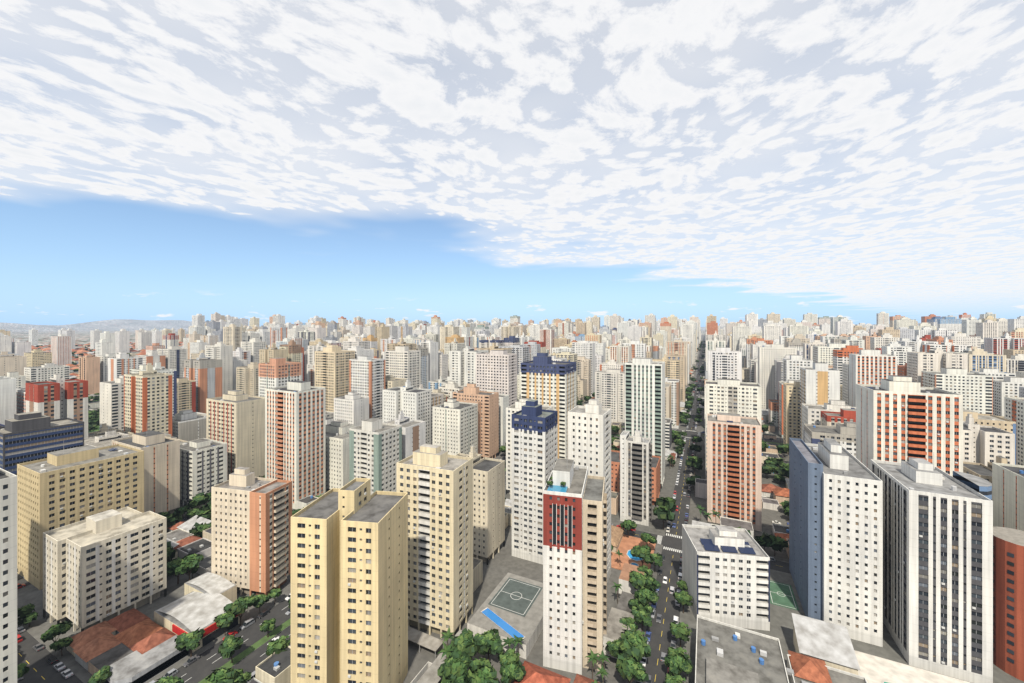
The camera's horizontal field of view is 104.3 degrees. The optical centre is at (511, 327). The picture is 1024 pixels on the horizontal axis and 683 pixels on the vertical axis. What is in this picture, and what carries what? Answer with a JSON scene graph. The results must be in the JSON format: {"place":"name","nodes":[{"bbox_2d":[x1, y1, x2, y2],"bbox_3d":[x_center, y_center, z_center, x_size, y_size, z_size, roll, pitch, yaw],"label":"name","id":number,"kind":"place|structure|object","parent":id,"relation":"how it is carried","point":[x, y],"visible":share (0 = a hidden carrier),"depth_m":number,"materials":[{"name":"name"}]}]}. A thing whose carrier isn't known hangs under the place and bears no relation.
{"place":"outdoors","nodes":[
{"label":"outdoors","id":0,"kind":"place"},
{"bbox_2d":[10,329,705,409],"bbox_3d":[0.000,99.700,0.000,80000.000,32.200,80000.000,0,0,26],"label":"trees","id":1,"kind":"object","parent":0,"point":[81,337],"depth_m":4165.06,"materials":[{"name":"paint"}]},
{"bbox_2d":[31,340,705,378],"bbox_3d":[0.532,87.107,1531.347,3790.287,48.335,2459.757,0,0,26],"label":"buildings","id":2,"kind":"structure","parent":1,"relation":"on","point":[134,352],"depth_m":1233.67,"materials":[{"name":"paint"}]},
{"bbox_2d":[0,350,1023,682],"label":"buildings","id":3,"kind":"structure","parent":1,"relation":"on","point":[284,432],"depth_m":256.96,"materials":[{"name":"paint"}]},
{"bbox_2d":[0,323,1023,465],"bbox_3d":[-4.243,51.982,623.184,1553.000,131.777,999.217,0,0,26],"label":"buildings","id":4,"kind":"structure","parent":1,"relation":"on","point":[168,391],"depth_m":448.96,"materials":[{"name":"paint"}]},
{"bbox_2d":[17,335,790,682],"bbox_3d":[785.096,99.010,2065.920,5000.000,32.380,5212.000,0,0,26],"label":"roads","id":5,"kind":"structure","parent":0,"point":[249,655],"depth_m":149.61,"materials":[{"name":"asphalt"}]},
{"bbox_2d":[218,635,243,662],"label":"tree","id":6,"kind":"object","parent":5,"relation":"on","point":[229,646],"visible":1,"depth_m":135.12,"materials":[{"name":"plant"}]},
{"bbox_2d":[260,618,275,637],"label":"tree","id":7,"kind":"object","parent":5,"relation":"on","point":[267,625],"visible":1,"depth_m":146.90,"materials":[{"name":"plant"}]},
{"bbox_2d":[17,363,788,682],"bbox_3d":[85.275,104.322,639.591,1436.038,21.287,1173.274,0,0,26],"label":"cars","id":8,"kind":"object","parent":5,"relation":"on","point":[65,674],"visible":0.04,"depth_m":155.98,"materials":[{"name":"paint"}]},
{"bbox_2d":[646,675,651,682],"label":"car","id":9,"kind":"object","parent":5,"relation":"on","point":[650,679],"visible":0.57,"depth_m":128.43,"materials":[{"name":"paint"}]},
{"bbox_2d":[0,319,920,330],"bbox_3d":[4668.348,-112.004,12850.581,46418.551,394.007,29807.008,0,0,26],"label":"hills","id":10,"kind":"structure","parent":0,"point":[120,324],"depth_m":13002.93,"materials":[{"name":"paint"}]},
{"bbox_2d":[0,311,1023,369],"bbox_3d":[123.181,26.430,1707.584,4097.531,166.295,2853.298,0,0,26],"label":"distant buildings","id":11,"kind":"structure","parent":0,"point":[966,329],"depth_m":1138.63,"materials":[{"name":"paint"}]},
{"bbox_2d":[0,0,1023,326],"label":"sky","id":12,"kind":"structure","parent":0,"point":[536,161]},
{"bbox_2d":[17,335,1023,682],"bbox_3d":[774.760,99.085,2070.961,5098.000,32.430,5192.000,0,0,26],"label":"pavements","id":13,"kind":"structure","parent":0,"point":[499,565],"depth_m":164.54,"materials":[{"name":"paint"}]},
{"bbox_2d":[17,663,29,678],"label":"tree","id":14,"kind":"object","parent":13,"relation":"on","point":[22,669],"visible":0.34,"depth_m":126.04,"materials":[{"name":"plant"}]},
{"bbox_2d":[40,621,73,642],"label":"tree","id":15,"kind":"object","parent":13,"relation":"on","point":[64,627],"visible":0.94,"depth_m":141.51,"materials":[{"name":"plant"}]},
{"bbox_2d":[49,637,72,655],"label":"tree","id":16,"kind":"object","parent":13,"relation":"on","point":[59,644],"visible":1,"depth_m":138.52,"materials":[{"name":"plant"}]},
{"bbox_2d":[88,665,111,682],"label":"tree","id":17,"kind":"object","parent":13,"relation":"on","point":[102,674],"visible":1,"depth_m":124.93,"materials":[{"name":"plant"}]},
{"bbox_2d":[155,675,184,682],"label":"tree","id":18,"kind":"object","parent":13,"relation":"on","point":[170,679],"visible":1,"depth_m":120.63,"materials":[{"name":"plant"}]},
{"bbox_2d":[167,558,187,583],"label":"tree","id":19,"kind":"object","parent":13,"relation":"on","point":[171,566],"visible":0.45,"depth_m":175.78,"materials":[{"name":"plant"}]},
{"bbox_2d":[172,553,203,580],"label":"tree","id":20,"kind":"object","parent":13,"relation":"on","point":[190,562],"visible":1,"depth_m":176.68,"materials":[{"name":"plant"}]},
{"bbox_2d":[174,627,205,656],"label":"tree","id":21,"kind":"object","parent":13,"relation":"on","point":[187,641],"visible":0.98,"depth_m":137.09,"materials":[{"name":"plant"}]},
{"bbox_2d":[186,567,199,578],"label":"tree","id":22,"kind":"object","parent":13,"relation":"on","point":[194,571],"visible":0.4,"depth_m":181.21,"materials":[{"name":"plant"}]},
{"bbox_2d":[201,667,235,682],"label":"tree","id":23,"kind":"object","parent":13,"relation":"on","point":[223,675],"visible":1,"depth_m":119.28,"materials":[{"name":"plant"}]},
{"bbox_2d":[214,612,235,635],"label":"tree","id":24,"kind":"object","parent":13,"relation":"on","point":[225,620],"visible":0.99,"depth_m":147.11,"materials":[{"name":"plant"}]},
{"bbox_2d":[223,594,257,625],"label":"tree","id":25,"kind":"object","parent":13,"relation":"on","point":[240,605],"visible":0.98,"depth_m":152.56,"materials":[{"name":"plant"}]},
{"bbox_2d":[234,669,251,682],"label":"tree","id":26,"kind":"object","parent":13,"relation":"on","point":[240,677],"visible":0.75,"depth_m":124.22,"materials":[{"name":"plant"}]},
{"bbox_2d":[252,594,268,613],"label":"tree","id":27,"kind":"object","parent":13,"relation":"on","point":[262,599],"visible":0.87,"depth_m":159.07,"materials":[{"name":"plant"}]},
{"bbox_2d":[267,588,282,603],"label":"tree","id":28,"kind":"object","parent":13,"relation":"on","point":[275,593],"visible":0.97,"depth_m":164.93,"materials":[{"name":"plant"}]},
{"bbox_2d":[266,635,290,655],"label":"tree","id":29,"kind":"object","parent":13,"relation":"on","point":[279,645],"visible":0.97,"depth_m":134.27,"materials":[{"name":"plant"}]},
{"bbox_2d":[17,341,788,626],"bbox_3d":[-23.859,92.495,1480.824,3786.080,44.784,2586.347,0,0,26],"label":"trees","id":30,"kind":"object","parent":13,"relation":"on","point":[665,508],"visible":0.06,"depth_m":284.38,"materials":[{"name":"plant"}]},
{"bbox_2d":[438,641,452,658],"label":"palm","id":31,"kind":"object","parent":13,"relation":"on","point":[446,650],"visible":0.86,"depth_m":129.31,"materials":[{"name":"plant"}]},
{"bbox_2d":[440,626,454,645],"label":"palm","id":32,"kind":"object","parent":13,"relation":"on","point":[447,635],"visible":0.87,"depth_m":136.55,"materials":[{"name":"plant"}]},
{"bbox_2d":[441,674,457,682],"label":"tree","id":33,"kind":"object","parent":13,"relation":"on","point":[446,679],"visible":1,"depth_m":118.85,"materials":[{"name":"plant"}]},
{"bbox_2d":[437,653,470,682],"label":"tree","id":34,"kind":"object","parent":13,"relation":"on","point":[457,669],"visible":0.96,"depth_m":122.71,"materials":[{"name":"plant"}]},
{"bbox_2d":[449,628,477,659],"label":"tree","id":35,"kind":"object","parent":13,"relation":"on","point":[463,643],"visible":0.81,"depth_m":131.04,"materials":[{"name":"plant"}]},
{"bbox_2d":[88,386,859,682],"bbox_3d":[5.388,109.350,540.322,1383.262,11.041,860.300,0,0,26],"label":"buildings","id":36,"kind":"structure","parent":13,"relation":"on","point":[830,644],"depth_m":192.01,"materials":[{"name":"paint"}]},
{"bbox_2d":[466,657,492,682],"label":"tree","id":37,"kind":"object","parent":13,"relation":"on","point":[474,664],"visible":0.35,"depth_m":125.42,"materials":[{"name":"plant"}]},
{"bbox_2d":[470,663,498,682],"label":"tree","id":38,"kind":"object","parent":13,"relation":"on","point":[485,674],"visible":1,"depth_m":119.94,"materials":[{"name":"plant"}]},
{"bbox_2d":[473,628,502,659],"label":"tree","id":39,"kind":"object","parent":13,"relation":"on","point":[488,642],"visible":0.97,"depth_m":134.26,"materials":[{"name":"plant"}]},
{"bbox_2d":[497,648,519,665],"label":"tree","id":40,"kind":"object","parent":13,"relation":"on","point":[510,654],"visible":0.73,"depth_m":129.97,"materials":[{"name":"plant"}]},
{"bbox_2d":[503,637,514,647],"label":"palm","id":41,"kind":"object","parent":13,"relation":"on","point":[508,641],"visible":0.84,"depth_m":136.48,"materials":[{"name":"plant"}]},
{"bbox_2d":[0,399,1023,682],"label":"buildings","id":42,"kind":"structure","parent":13,"relation":"on","point":[922,559],"depth_m":148.27,"materials":[{"name":"paint"}]},
{"bbox_2d":[499,659,525,682],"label":"tree","id":43,"kind":"object","parent":13,"relation":"on","point":[510,670],"visible":1,"depth_m":123.72,"materials":[{"name":"plant"}]},
{"bbox_2d":[511,634,525,661],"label":"palm","id":44,"kind":"object","parent":13,"relation":"on","point":[518,639],"visible":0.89,"depth_m":136.41,"materials":[{"name":"plant"}]},
{"bbox_2d":[584,649,600,679],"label":"palm","id":45,"kind":"object","parent":13,"relation":"on","point":[593,657],"visible":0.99,"depth_m":128.53,"materials":[{"name":"plant"}]},
{"bbox_2d":[595,664,609,682],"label":"palm","id":46,"kind":"object","parent":13,"relation":"on","point":[602,672],"visible":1,"depth_m":124.93,"materials":[{"name":"plant"}]},
{"bbox_2d":[598,650,610,676],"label":"palm","id":47,"kind":"object","parent":13,"relation":"on","point":[602,657],"visible":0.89,"depth_m":130.97,"materials":[{"name":"plant"}]},
{"bbox_2d":[605,637,621,657],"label":"tree","id":48,"kind":"object","parent":13,"relation":"on","point":[613,647],"visible":0.66,"depth_m":134.68,"materials":[{"name":"plant"}]},
{"bbox_2d":[611,582,621,603],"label":"palm","id":49,"kind":"object","parent":13,"relation":"on","point":[617,586],"visible":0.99,"depth_m":165.17,"materials":[{"name":"plant"}]},
{"bbox_2d":[619,617,637,631],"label":"tree","id":50,"kind":"object","parent":13,"relation":"on","point":[630,623],"visible":0.74,"depth_m":145.80,"materials":[{"name":"plant"}]},
{"bbox_2d":[620,519,636,537],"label":"tree","id":51,"kind":"object","parent":13,"relation":"on","point":[628,524],"visible":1,"depth_m":216.04,"materials":[{"name":"plant"}]},
{"bbox_2d":[615,653,648,682],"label":"tree","id":52,"kind":"object","parent":13,"relation":"on","point":[628,668],"visible":0.98,"depth_m":123.79,"materials":[{"name":"plant"}]},
{"bbox_2d":[619,629,650,661],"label":"tree","id":53,"kind":"object","parent":13,"relation":"on","point":[635,646],"visible":0.94,"depth_m":130.81,"materials":[{"name":"plant"}]},
{"bbox_2d":[628,598,642,609],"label":"tree","id":54,"kind":"object","parent":13,"relation":"on","point":[633,603],"visible":0.84,"depth_m":157.03,"materials":[{"name":"plant"}]},
{"bbox_2d":[629,570,647,589],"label":"tree","id":55,"kind":"object","parent":13,"relation":"on","point":[637,580],"visible":0.98,"depth_m":167.63,"materials":[{"name":"plant"}]},
{"bbox_2d":[630,630,647,640],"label":"tree","id":56,"kind":"object","parent":13,"relation":"on","point":[639,632],"visible":0.11,"depth_m":139.21,"materials":[{"name":"plant"}]},
{"bbox_2d":[630,608,651,631],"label":"tree","id":57,"kind":"object","parent":13,"relation":"on","point":[644,616],"visible":0.98,"depth_m":149.11,"materials":[{"name":"plant"}]},
{"bbox_2d":[630,545,652,565],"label":"tree","id":58,"kind":"object","parent":13,"relation":"on","point":[643,552],"visible":1,"depth_m":186.14,"materials":[{"name":"plant"}]},
{"bbox_2d":[637,565,652,576],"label":"tree","id":59,"kind":"object","parent":13,"relation":"on","point":[646,570],"visible":0.79,"depth_m":177.34,"materials":[{"name":"plant"}]},
{"bbox_2d":[638,603,653,612],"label":"tree","id":60,"kind":"object","parent":13,"relation":"on","point":[648,607],"visible":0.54,"depth_m":155.05,"materials":[{"name":"plant"}]},
{"bbox_2d":[634,586,658,604],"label":"tree","id":61,"kind":"object","parent":13,"relation":"on","point":[644,596],"visible":0.97,"depth_m":157.53,"materials":[{"name":"plant"}]},
{"bbox_2d":[640,532,656,545],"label":"tree","id":62,"kind":"object","parent":13,"relation":"on","point":[647,537],"visible":0.99,"depth_m":202.80,"materials":[{"name":"plant"}]},
{"bbox_2d":[644,574,660,589],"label":"tree","id":63,"kind":"object","parent":13,"relation":"on","point":[652,582],"visible":0.67,"depth_m":168.44,"materials":[{"name":"plant"}]},
{"bbox_2d":[649,552,662,571],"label":"tree","id":64,"kind":"object","parent":13,"relation":"on","point":[657,559],"visible":0.75,"depth_m":185.39,"materials":[{"name":"plant"}]},
{"bbox_2d":[664,673,686,682],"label":"tree","id":65,"kind":"object","parent":13,"relation":"on","point":[670,678],"visible":1,"depth_m":122.22,"materials":[{"name":"plant"}]},
{"bbox_2d":[664,651,692,675],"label":"tree","id":66,"kind":"object","parent":13,"relation":"on","point":[674,663],"visible":0.97,"depth_m":126.48,"materials":[{"name":"plant"}]},
{"bbox_2d":[667,646,689,671],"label":"tree","id":67,"kind":"object","parent":13,"relation":"on","point":[677,650],"visible":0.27,"depth_m":132.40,"materials":[{"name":"plant"}]},
{"bbox_2d":[670,621,691,646],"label":"tree","id":68,"kind":"object","parent":13,"relation":"on","point":[680,631],"visible":0.99,"depth_m":141.01,"materials":[{"name":"plant"}]},
{"bbox_2d":[676,580,687,590],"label":"tree","id":69,"kind":"object","parent":13,"relation":"on","point":[681,584],"visible":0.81,"depth_m":169.03,"materials":[{"name":"plant"}]},
{"bbox_2d":[673,590,692,612],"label":"tree","id":70,"kind":"object","parent":13,"relation":"on","point":[683,597],"visible":1,"depth_m":158.59,"materials":[{"name":"plant"}]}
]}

